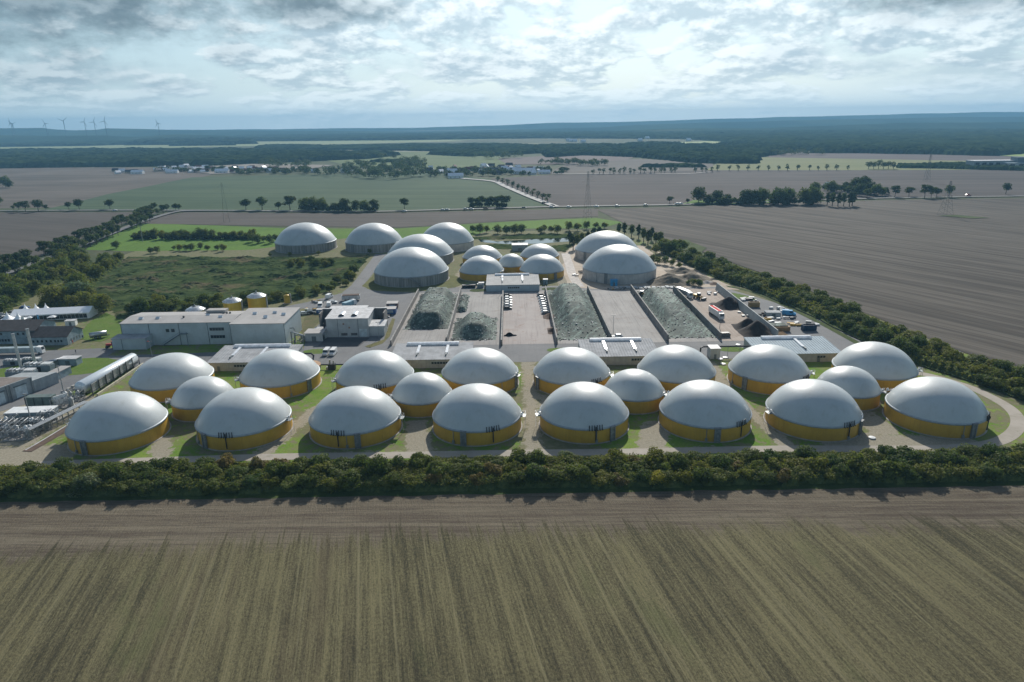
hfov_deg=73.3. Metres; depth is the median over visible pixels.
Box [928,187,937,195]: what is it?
tree
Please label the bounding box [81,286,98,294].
tree
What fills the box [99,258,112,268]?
tree
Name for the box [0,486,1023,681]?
foreground field
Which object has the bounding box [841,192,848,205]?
tree
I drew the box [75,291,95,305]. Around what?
tree
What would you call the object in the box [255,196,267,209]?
tree
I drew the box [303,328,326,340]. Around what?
pump house
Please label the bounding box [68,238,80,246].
tree
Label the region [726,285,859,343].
edge verge
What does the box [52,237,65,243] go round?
tree
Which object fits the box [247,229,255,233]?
tree
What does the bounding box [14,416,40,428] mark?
gas skid
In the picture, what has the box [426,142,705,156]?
woods
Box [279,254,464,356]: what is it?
yard asphalt
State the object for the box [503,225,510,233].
tree
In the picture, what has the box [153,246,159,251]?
tree
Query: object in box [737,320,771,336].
soil mound
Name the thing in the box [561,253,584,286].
white gravel path
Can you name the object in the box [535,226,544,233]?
tree
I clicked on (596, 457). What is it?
bush
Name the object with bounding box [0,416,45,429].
fan cooler
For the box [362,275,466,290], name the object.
grass ring
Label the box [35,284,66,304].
tree
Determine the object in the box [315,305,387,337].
workshop building
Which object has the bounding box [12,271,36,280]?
tree
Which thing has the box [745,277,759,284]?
bush
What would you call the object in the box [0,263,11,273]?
tree
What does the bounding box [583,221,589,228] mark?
tree
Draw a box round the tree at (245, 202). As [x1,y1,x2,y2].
[239,199,250,207]
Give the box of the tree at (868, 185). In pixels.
[864,182,875,189]
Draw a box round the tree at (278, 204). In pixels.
[274,202,281,209]
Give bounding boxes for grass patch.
[81,312,121,341]
[301,313,318,334]
[365,318,394,347]
[731,292,754,300]
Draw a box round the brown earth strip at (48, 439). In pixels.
[23,427,65,451]
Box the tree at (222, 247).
[219,243,226,249]
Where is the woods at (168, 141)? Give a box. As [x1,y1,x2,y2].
[125,137,258,144]
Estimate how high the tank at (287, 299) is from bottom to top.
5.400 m
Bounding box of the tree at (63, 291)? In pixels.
[58,286,70,295]
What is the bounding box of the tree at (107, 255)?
[96,252,112,260]
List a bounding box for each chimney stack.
[11,333,21,367]
[25,328,35,361]
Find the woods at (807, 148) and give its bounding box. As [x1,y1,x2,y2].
[798,146,812,150]
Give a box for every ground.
[0,129,1023,312]
[0,230,1023,465]
[562,245,715,289]
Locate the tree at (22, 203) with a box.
[18,201,29,211]
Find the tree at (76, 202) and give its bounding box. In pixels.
[73,199,83,209]
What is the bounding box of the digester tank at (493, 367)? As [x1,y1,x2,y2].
[441,347,520,392]
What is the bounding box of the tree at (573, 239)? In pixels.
[569,234,575,249]
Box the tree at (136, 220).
[131,217,140,225]
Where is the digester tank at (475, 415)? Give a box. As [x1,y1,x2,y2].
[432,383,525,446]
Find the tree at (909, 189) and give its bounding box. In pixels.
[904,187,915,192]
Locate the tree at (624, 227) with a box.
[621,221,626,234]
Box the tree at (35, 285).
[23,279,43,291]
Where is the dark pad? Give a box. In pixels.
[318,338,368,345]
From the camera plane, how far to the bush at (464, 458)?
196.53 m
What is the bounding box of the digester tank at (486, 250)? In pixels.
[462,245,501,263]
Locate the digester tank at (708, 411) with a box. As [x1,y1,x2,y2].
[658,380,751,442]
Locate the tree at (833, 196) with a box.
[829,192,836,205]
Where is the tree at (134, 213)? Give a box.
[132,211,140,216]
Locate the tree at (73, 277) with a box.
[63,272,85,283]
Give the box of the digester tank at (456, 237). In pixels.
[424,222,473,252]
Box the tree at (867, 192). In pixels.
[863,188,871,195]
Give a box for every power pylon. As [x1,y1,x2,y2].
[216,183,229,221]
[583,171,592,217]
[924,154,931,179]
[937,181,953,214]
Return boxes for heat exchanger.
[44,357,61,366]
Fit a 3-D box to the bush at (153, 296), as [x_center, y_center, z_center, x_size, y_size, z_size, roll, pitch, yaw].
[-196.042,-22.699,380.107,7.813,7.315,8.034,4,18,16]
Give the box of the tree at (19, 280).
[9,277,28,285]
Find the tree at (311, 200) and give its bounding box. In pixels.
[304,196,317,205]
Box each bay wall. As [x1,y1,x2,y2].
[390,289,418,345]
[446,287,461,340]
[500,290,503,345]
[545,286,557,343]
[587,285,611,337]
[630,285,668,341]
[673,285,721,339]
[715,283,777,335]
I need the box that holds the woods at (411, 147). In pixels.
[317,142,521,150]
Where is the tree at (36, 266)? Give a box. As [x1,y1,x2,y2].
[30,263,42,270]
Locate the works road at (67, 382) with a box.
[0,348,116,410]
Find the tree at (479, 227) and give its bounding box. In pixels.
[474,223,484,231]
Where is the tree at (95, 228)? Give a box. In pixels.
[93,226,100,231]
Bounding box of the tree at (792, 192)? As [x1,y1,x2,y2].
[784,186,796,198]
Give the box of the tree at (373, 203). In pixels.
[368,199,379,207]
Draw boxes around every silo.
[185,304,205,311]
[222,296,243,310]
[247,291,267,307]
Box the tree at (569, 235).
[567,230,571,243]
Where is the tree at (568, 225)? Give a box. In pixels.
[565,221,572,229]
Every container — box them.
[57,355,82,365]
[385,306,396,313]
[386,301,398,307]
[748,301,759,306]
[801,323,816,330]
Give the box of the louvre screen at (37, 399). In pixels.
[24,393,67,405]
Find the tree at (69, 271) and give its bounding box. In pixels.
[63,268,77,277]
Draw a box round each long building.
[965,159,1014,164]
[1002,157,1023,165]
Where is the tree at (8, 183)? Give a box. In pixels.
[4,180,12,186]
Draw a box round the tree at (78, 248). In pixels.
[71,245,87,254]
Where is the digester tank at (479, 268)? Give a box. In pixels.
[459,255,503,281]
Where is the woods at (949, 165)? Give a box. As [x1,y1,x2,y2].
[896,161,1023,170]
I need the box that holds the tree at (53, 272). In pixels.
[45,268,59,277]
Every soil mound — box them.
[503,332,516,336]
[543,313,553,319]
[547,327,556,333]
[646,273,696,286]
[665,267,697,273]
[677,272,712,281]
[709,297,739,309]
[731,318,753,330]
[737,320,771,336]
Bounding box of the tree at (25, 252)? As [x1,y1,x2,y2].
[17,249,33,256]
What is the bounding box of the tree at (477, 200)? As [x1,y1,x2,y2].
[472,197,480,203]
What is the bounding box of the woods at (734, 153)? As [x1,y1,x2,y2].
[541,142,811,163]
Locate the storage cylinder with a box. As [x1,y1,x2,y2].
[74,353,137,396]
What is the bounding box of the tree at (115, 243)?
[111,240,120,247]
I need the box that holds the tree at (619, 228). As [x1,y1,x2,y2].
[616,223,621,231]
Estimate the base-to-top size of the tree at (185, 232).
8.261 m
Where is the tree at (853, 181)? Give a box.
[848,177,861,185]
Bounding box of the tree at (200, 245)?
[197,242,203,248]
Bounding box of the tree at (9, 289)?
[0,281,28,301]
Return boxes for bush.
[0,481,10,496]
[4,468,28,481]
[6,474,32,492]
[13,460,39,472]
[25,481,48,495]
[28,468,44,480]
[36,467,62,482]
[46,479,71,493]
[52,456,77,470]
[66,472,101,497]
[68,476,96,494]
[77,460,98,469]
[81,468,100,477]
[90,461,115,474]
[97,476,115,491]
[98,462,128,479]
[113,467,142,483]
[114,459,133,469]
[114,478,137,494]
[123,302,136,313]
[128,458,158,471]
[130,296,151,312]
[132,479,155,495]
[136,467,161,482]
[149,296,165,302]
[150,300,172,311]
[151,293,165,299]
[153,474,173,488]
[155,456,177,467]
[166,297,178,309]
[168,295,180,304]
[170,457,192,472]
[170,472,182,478]
[173,477,193,489]
[179,301,193,311]
[181,465,204,477]
[183,295,197,305]
[194,292,209,305]
[194,456,215,467]
[197,477,222,494]
[199,462,222,479]
[202,299,212,308]
[208,292,223,302]
[209,300,222,307]
[214,452,235,467]
[222,479,241,492]
[225,465,249,481]
[233,462,246,468]
[238,291,250,299]
[241,472,264,488]
[249,455,269,469]
[250,468,262,475]
[259,472,279,489]
[263,460,288,477]
[269,290,283,299]
[271,458,288,462]
[279,473,302,489]
[282,461,305,476]
[287,260,294,266]
[293,456,311,471]
[294,285,302,293]
[296,288,305,296]
[296,469,319,487]
[297,260,304,266]
[303,461,331,477]
[308,453,330,469]
[310,258,320,264]
[313,286,320,295]
[318,283,325,288]
[321,260,329,265]
[321,475,341,493]
[324,462,352,477]
[325,284,334,291]
[327,257,335,264]
[332,274,341,281]
[333,456,352,465]
[337,467,362,488]
[342,279,349,284]
[347,271,355,279]
[348,264,358,272]
[350,453,369,469]
[350,465,365,476]
[360,453,392,476]
[365,475,382,488]
[381,471,402,488]
[389,454,408,469]
[390,465,404,475]
[403,475,417,488]
[408,451,431,466]
[408,468,422,476]
[423,473,441,484]
[426,459,450,475]
[427,455,442,463]
[445,476,458,486]
[446,463,467,477]
[452,454,469,463]
[461,460,484,475]
[469,472,484,485]
[473,455,485,462]
[483,454,504,464]
[484,462,503,475]
[488,474,500,483]
[503,460,524,471]
[506,447,528,463]
[507,470,524,486]
[523,463,547,483]
[526,448,547,465]
[542,454,558,465]
[542,468,566,485]
[546,463,564,470]
[558,450,572,457]
[562,454,584,463]
[563,462,583,475]
[570,465,594,483]
[582,459,603,470]
[590,455,604,464]
[591,476,602,485]
[594,469,611,483]
[603,448,627,464]
[606,459,629,473]
[611,472,629,486]
[627,455,641,462]
[629,459,649,472]
[631,468,651,482]
[643,445,667,465]
[649,470,669,484]
[651,461,669,471]
[655,469,674,486]
[663,451,681,464]
[668,451,689,470]
[674,470,692,485]
[676,252,685,258]
[681,251,694,261]
[685,450,707,460]
[687,247,696,253]
[691,460,710,469]
[691,466,713,484]
[692,256,707,265]
[698,257,712,268]
[702,251,715,257]
[704,264,712,269]
[709,452,733,473]
[710,268,724,276]
[710,466,735,482]
[716,257,726,261]
[720,259,731,265]
[721,263,737,273]
[724,271,735,277]
[726,452,741,460]
[728,274,741,281]
[730,460,743,470]
[734,267,747,271]
[734,447,763,462]
[738,468,752,480]
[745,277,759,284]
[750,460,767,471]
[751,282,764,289]
[754,470,776,485]
[758,271,771,276]
[762,448,782,462]
[764,457,787,469]
[768,277,782,287]
[774,467,790,482]
[778,291,791,300]
[780,287,795,293]
[780,450,797,458]
[781,281,795,286]
[785,294,801,302]
[785,457,815,472]
[791,466,813,481]
[793,445,823,457]
[795,283,810,291]
[796,287,806,293]
[796,291,809,296]
[802,294,816,300]
[803,456,828,471]
[813,289,829,296]
[814,294,829,302]
[821,300,833,306]
[822,468,839,480]
[826,306,841,312]
[826,311,843,318]
[826,453,847,467]
[829,296,845,304]
[831,462,853,479]
[832,302,846,310]
[840,317,855,328]
[840,451,872,471]
[841,313,859,321]
[842,302,861,313]
[844,300,861,311]
[848,324,865,332]
[850,311,866,321]
[857,463,883,481]
[858,327,873,334]
[859,448,885,460]
[862,315,878,326]
[871,327,894,342]
[874,322,888,329]
[874,460,909,478]
[876,444,897,455]
[884,325,898,332]
[885,336,906,350]
[885,453,912,463]
[893,445,923,459]
[896,324,906,331]
[898,341,924,354]
[898,464,922,480]
[906,330,926,338]
[907,333,928,347]
[909,457,927,466]
[912,462,944,483]
[918,449,931,456]
[920,345,937,353]
[923,449,949,467]
[928,337,949,349]
[936,447,957,456]
[938,346,958,352]
[942,349,965,361]
[942,467,961,475]
[947,452,968,464]
[950,443,987,460]
[953,466,982,480]
[964,455,983,463]
[965,353,988,362]
[970,364,992,374]
[972,361,987,366]
[974,374,995,385]
[977,461,1003,479]
[979,442,1003,456]
[984,377,1008,389]
[985,359,1002,365]
[986,367,1007,377]
[988,359,1015,372]
[988,451,1015,471]
[998,446,1014,453]
[1001,450,1023,461]
[1003,464,1015,472]
[1005,376,1023,387]
[1007,365,1018,371]
[1008,364,1023,377]
[1011,443,1023,452]
[1012,387,1023,398]
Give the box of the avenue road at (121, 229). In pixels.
[6,210,218,273]
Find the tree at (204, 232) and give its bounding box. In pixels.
[200,228,208,236]
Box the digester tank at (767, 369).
[726,344,814,394]
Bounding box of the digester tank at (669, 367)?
[637,345,715,392]
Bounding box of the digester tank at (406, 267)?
[374,247,449,287]
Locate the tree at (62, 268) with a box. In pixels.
[56,264,67,273]
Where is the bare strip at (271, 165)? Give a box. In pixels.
[199,164,330,173]
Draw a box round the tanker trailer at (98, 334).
[89,330,109,338]
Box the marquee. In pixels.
[10,306,97,319]
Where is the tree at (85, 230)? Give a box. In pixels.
[78,227,90,239]
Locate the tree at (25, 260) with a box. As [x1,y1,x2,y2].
[17,256,31,266]
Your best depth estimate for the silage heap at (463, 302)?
368.69 m
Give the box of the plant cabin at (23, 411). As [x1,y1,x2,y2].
[3,405,58,420]
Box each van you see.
[317,301,322,307]
[322,347,330,355]
[325,293,332,298]
[329,347,337,355]
[782,309,795,315]
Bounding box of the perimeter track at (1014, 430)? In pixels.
[23,372,1023,465]
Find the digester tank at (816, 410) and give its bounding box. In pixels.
[763,379,863,441]
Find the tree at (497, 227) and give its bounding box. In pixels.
[492,224,501,232]
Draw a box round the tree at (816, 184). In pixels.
[810,181,822,189]
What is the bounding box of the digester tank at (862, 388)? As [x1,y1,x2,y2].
[817,366,886,410]
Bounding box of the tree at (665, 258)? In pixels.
[661,255,668,263]
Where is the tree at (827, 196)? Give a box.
[825,191,830,205]
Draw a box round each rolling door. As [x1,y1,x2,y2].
[0,392,5,404]
[15,384,27,397]
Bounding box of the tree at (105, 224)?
[101,222,112,228]
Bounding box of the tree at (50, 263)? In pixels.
[42,259,55,267]
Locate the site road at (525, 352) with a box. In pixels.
[105,286,961,366]
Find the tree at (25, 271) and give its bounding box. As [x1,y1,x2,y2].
[11,269,29,280]
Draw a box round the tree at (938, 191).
[935,187,942,196]
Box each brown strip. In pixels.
[140,209,597,226]
[499,155,632,163]
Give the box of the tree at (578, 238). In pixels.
[575,234,581,243]
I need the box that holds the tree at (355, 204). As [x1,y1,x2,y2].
[350,200,358,210]
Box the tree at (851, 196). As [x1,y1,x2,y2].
[847,191,853,205]
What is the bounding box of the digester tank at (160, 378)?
[128,353,214,402]
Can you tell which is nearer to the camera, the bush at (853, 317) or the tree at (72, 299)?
the bush at (853, 317)
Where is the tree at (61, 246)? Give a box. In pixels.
[52,243,65,251]
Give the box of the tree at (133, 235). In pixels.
[129,232,138,238]
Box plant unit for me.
[462,283,481,287]
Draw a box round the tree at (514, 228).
[508,224,520,232]
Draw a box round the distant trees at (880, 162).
[496,159,896,201]
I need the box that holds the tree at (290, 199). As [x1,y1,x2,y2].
[282,196,296,209]
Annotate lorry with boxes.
[0,345,45,353]
[342,299,356,305]
[676,287,692,297]
[708,305,724,319]
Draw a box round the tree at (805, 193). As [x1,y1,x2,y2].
[797,187,814,203]
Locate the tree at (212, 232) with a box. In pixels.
[207,229,215,236]
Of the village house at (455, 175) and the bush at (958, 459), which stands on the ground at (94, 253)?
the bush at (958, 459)
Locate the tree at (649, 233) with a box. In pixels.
[645,230,652,244]
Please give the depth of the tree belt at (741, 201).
776.66 m
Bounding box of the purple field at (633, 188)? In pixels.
[492,170,1023,205]
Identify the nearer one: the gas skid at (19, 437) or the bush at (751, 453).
the bush at (751, 453)
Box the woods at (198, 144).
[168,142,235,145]
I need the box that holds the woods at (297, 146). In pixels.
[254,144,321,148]
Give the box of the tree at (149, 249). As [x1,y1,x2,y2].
[146,247,153,252]
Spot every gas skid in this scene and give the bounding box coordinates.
[0,413,19,426]
[0,421,24,437]
[0,424,39,441]
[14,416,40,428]
[29,417,53,430]
[36,408,61,422]
[49,395,78,408]
[60,389,85,401]
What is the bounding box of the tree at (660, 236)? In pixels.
[656,231,663,241]
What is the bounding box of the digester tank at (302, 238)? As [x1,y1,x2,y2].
[274,222,337,253]
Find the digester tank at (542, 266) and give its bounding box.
[520,254,564,280]
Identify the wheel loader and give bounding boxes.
[693,292,706,300]
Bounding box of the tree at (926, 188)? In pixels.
[919,184,932,197]
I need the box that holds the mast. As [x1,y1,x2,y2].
[22,394,30,417]
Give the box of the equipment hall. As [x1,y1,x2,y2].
[0,372,58,404]
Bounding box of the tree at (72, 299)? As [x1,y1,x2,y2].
[63,295,80,306]
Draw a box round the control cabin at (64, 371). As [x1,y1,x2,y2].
[49,366,71,379]
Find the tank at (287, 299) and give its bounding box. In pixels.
[283,294,291,303]
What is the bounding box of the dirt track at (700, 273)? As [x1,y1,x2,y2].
[651,250,727,286]
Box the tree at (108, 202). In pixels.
[103,199,113,206]
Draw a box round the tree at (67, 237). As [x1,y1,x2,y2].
[60,235,71,242]
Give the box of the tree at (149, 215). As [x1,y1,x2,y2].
[145,213,153,220]
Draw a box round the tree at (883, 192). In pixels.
[879,188,886,194]
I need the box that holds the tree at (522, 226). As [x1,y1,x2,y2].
[517,223,526,233]
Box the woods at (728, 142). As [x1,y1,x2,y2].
[718,141,750,143]
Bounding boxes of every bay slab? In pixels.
[392,289,721,345]
[503,292,554,343]
[684,289,748,340]
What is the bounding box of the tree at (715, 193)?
[710,190,723,197]
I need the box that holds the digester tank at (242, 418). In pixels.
[194,387,294,451]
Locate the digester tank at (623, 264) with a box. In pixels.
[582,244,656,284]
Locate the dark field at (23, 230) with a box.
[0,212,158,263]
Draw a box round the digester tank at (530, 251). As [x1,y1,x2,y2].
[520,244,559,260]
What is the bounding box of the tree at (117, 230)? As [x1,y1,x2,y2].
[113,224,121,235]
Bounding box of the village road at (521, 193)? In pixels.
[462,178,557,205]
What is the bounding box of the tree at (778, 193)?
[771,187,789,203]
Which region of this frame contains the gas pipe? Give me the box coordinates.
[700,345,750,355]
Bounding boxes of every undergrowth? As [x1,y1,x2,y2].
[0,253,92,312]
[0,446,1023,498]
[37,253,123,312]
[662,250,1023,401]
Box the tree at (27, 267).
[23,265,32,270]
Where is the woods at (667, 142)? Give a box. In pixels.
[627,141,683,143]
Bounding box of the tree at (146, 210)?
[143,208,150,213]
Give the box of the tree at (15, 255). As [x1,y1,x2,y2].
[11,252,22,260]
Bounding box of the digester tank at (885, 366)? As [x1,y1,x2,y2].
[831,341,923,392]
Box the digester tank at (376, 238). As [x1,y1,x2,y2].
[345,223,401,252]
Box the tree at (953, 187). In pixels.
[944,185,955,192]
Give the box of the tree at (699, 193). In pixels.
[690,187,706,201]
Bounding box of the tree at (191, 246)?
[187,243,196,249]
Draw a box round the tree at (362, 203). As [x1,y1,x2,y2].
[358,200,368,210]
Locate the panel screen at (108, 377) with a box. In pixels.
[90,354,142,395]
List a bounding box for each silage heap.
[403,287,457,329]
[451,311,498,340]
[456,293,469,312]
[547,283,607,340]
[637,287,717,338]
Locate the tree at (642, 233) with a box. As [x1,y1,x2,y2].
[640,227,646,241]
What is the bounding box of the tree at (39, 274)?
[30,268,49,282]
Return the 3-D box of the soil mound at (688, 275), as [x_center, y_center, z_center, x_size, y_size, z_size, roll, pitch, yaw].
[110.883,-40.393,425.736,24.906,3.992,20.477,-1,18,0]
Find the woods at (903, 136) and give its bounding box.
[235,128,1023,147]
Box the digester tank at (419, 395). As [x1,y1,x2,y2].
[387,372,451,417]
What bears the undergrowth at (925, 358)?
on the ground at (94, 253)
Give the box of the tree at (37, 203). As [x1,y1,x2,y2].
[30,199,42,211]
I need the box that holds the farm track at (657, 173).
[585,172,705,173]
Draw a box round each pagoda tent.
[0,312,14,319]
[13,313,26,319]
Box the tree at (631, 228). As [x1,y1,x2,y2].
[628,224,634,236]
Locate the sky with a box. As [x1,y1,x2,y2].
[0,0,1023,129]
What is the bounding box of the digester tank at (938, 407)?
[882,376,990,438]
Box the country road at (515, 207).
[0,195,1023,211]
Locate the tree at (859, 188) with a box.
[854,183,867,194]
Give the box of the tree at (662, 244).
[653,240,667,251]
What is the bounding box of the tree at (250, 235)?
[247,232,256,241]
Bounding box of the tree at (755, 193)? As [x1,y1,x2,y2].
[749,189,760,200]
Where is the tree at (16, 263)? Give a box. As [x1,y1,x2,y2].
[5,260,22,273]
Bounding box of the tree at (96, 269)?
[88,264,104,276]
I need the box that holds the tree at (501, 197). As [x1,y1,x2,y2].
[497,195,506,202]
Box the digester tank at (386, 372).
[331,350,413,395]
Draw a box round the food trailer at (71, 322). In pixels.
[64,319,77,325]
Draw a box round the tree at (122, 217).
[116,214,125,224]
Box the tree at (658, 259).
[654,256,661,263]
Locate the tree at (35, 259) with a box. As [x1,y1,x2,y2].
[27,255,41,263]
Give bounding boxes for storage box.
[764,310,781,316]
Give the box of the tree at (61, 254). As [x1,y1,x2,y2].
[55,252,67,257]
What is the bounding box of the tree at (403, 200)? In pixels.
[399,198,408,208]
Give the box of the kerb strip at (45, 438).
[25,424,67,449]
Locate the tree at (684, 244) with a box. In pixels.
[677,240,689,249]
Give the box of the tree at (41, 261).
[35,258,49,265]
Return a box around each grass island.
[0,365,22,376]
[55,358,116,374]
[303,349,322,353]
[470,289,485,291]
[542,287,555,289]
[721,347,743,351]
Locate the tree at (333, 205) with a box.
[329,203,336,210]
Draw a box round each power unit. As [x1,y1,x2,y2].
[2,358,23,364]
[4,367,37,376]
[21,357,42,362]
[22,361,54,371]
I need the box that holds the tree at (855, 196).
[851,193,857,205]
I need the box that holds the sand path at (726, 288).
[668,258,738,289]
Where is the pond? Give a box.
[479,238,568,243]
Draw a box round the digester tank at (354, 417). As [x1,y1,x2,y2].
[308,386,404,448]
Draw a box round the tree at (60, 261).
[53,258,70,267]
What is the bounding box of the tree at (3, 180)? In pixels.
[0,175,10,186]
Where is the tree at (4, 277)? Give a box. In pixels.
[0,273,11,281]
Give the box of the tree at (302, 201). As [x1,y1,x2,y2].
[298,197,307,204]
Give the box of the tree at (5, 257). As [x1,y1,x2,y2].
[0,253,13,263]
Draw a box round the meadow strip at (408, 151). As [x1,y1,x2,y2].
[349,150,429,151]
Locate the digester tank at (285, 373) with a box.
[234,349,321,398]
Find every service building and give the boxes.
[207,343,303,370]
[392,341,473,367]
[486,273,539,291]
[578,337,655,364]
[743,335,840,361]
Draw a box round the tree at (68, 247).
[65,243,77,251]
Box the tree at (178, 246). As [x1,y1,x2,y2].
[175,244,182,249]
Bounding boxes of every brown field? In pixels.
[0,167,212,207]
[769,152,1023,160]
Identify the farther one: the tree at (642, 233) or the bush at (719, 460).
the tree at (642, 233)
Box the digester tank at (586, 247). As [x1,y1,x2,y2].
[574,231,637,260]
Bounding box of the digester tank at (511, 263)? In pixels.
[499,254,523,272]
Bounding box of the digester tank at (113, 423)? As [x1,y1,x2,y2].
[65,391,170,455]
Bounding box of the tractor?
[105,341,112,347]
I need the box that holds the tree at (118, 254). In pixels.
[112,252,123,258]
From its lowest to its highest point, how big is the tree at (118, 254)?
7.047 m
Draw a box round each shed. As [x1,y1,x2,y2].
[512,243,527,250]
[543,278,547,283]
[610,279,617,285]
[707,344,720,358]
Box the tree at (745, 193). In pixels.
[739,189,752,199]
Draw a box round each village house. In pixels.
[130,169,144,173]
[166,169,178,172]
[214,168,229,172]
[446,168,456,172]
[448,173,463,177]
[517,168,534,173]
[528,170,536,174]
[537,170,550,173]
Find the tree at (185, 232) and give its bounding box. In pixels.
[180,229,189,235]
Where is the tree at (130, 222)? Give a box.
[128,220,135,229]
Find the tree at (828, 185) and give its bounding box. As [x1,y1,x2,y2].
[824,180,839,190]
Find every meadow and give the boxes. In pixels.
[0,140,457,148]
[85,218,620,250]
[327,152,504,168]
[363,139,479,140]
[681,141,717,142]
[1000,154,1023,155]
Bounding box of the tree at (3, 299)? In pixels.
[0,295,12,311]
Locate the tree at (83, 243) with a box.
[79,239,87,247]
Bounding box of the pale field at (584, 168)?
[550,159,713,173]
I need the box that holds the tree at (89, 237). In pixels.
[84,235,95,246]
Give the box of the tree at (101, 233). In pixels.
[95,230,105,241]
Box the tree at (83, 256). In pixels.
[73,252,89,261]
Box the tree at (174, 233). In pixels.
[168,230,178,237]
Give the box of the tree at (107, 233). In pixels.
[103,230,110,238]
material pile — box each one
[607,287,625,289]
[740,296,756,300]
[765,316,781,322]
[767,316,795,318]
[769,306,784,311]
[787,320,819,325]
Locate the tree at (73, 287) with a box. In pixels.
[61,280,92,295]
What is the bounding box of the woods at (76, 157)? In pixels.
[0,147,400,167]
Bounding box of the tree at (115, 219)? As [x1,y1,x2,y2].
[111,216,120,223]
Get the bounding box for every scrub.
[93,254,369,318]
[473,232,590,241]
[487,244,569,251]
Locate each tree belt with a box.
[135,233,248,239]
[156,165,233,171]
[233,165,311,173]
[258,158,310,166]
[298,203,378,210]
[299,152,396,157]
[303,161,428,176]
[342,159,422,165]
[394,154,426,162]
[426,165,497,175]
[469,201,507,206]
[472,151,522,157]
[498,165,568,174]
[537,157,608,165]
[703,196,817,204]
[770,148,824,154]
[822,184,889,193]
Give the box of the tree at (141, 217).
[137,215,144,225]
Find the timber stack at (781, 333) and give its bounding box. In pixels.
[772,331,787,335]
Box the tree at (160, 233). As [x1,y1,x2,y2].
[156,230,164,238]
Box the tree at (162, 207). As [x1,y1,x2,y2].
[159,205,166,213]
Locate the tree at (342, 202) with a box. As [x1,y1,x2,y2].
[337,198,349,208]
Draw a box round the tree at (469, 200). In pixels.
[467,197,473,202]
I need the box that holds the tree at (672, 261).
[668,258,675,265]
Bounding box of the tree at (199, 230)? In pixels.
[193,227,202,236]
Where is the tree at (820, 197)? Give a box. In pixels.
[813,192,825,202]
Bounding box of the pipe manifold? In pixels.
[290,327,305,343]
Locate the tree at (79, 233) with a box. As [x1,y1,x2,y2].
[71,230,84,238]
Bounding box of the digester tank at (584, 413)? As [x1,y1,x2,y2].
[535,382,628,443]
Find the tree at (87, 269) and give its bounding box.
[81,266,91,273]
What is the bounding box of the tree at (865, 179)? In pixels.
[855,176,872,186]
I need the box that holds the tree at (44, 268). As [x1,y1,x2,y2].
[38,264,53,271]
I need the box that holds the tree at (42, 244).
[35,241,50,256]
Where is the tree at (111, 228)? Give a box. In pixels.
[106,225,116,237]
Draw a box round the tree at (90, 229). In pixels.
[84,227,95,234]
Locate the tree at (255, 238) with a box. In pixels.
[252,234,263,241]
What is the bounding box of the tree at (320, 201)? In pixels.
[315,197,326,210]
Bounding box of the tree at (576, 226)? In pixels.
[573,223,581,230]
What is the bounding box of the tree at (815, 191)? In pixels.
[808,185,823,199]
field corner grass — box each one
[677,239,705,252]
[683,199,769,203]
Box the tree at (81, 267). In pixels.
[75,261,87,272]
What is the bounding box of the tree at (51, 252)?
[44,248,55,257]
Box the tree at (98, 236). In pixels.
[90,233,100,244]
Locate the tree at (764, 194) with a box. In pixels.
[756,187,771,199]
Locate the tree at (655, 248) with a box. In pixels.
[650,245,660,253]
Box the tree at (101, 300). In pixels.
[88,293,114,312]
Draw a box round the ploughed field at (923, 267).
[596,198,1023,368]
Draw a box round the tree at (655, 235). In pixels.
[653,232,658,242]
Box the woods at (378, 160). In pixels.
[370,158,396,161]
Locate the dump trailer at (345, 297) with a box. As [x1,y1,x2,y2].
[341,293,359,300]
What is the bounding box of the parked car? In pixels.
[612,333,622,337]
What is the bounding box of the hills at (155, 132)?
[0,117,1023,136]
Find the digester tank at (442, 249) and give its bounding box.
[387,234,453,263]
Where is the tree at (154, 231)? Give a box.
[148,227,158,235]
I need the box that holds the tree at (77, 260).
[72,258,83,263]
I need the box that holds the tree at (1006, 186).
[1002,183,1011,193]
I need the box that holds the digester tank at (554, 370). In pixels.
[533,347,613,394]
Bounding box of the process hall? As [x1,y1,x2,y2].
[110,307,301,349]
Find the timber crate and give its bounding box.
[770,322,790,330]
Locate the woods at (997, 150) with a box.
[809,142,1023,155]
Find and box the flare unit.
[326,360,335,369]
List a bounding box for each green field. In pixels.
[45,173,547,210]
[708,157,970,169]
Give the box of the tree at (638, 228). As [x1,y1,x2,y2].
[636,224,640,238]
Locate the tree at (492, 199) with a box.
[487,196,496,202]
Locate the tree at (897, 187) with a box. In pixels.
[891,185,900,196]
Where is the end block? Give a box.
[722,332,730,336]
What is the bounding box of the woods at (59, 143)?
[0,140,132,146]
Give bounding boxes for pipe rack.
[24,401,87,438]
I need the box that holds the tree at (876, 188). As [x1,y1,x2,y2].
[871,184,883,194]
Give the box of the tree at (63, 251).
[53,248,69,255]
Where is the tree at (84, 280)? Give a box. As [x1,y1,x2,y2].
[78,279,93,289]
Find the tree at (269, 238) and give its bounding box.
[265,234,273,241]
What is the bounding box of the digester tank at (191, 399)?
[165,376,233,421]
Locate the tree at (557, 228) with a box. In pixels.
[553,224,560,233]
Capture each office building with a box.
[0,319,56,343]
[26,326,82,345]
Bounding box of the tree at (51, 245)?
[47,241,57,248]
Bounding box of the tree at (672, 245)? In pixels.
[664,239,681,250]
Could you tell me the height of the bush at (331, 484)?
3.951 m
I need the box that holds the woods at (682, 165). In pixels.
[640,163,706,167]
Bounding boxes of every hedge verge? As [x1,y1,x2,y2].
[0,453,1023,501]
[660,252,1023,399]
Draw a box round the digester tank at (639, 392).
[604,369,666,414]
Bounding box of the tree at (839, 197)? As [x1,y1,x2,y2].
[836,192,841,205]
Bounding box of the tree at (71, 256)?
[67,251,77,260]

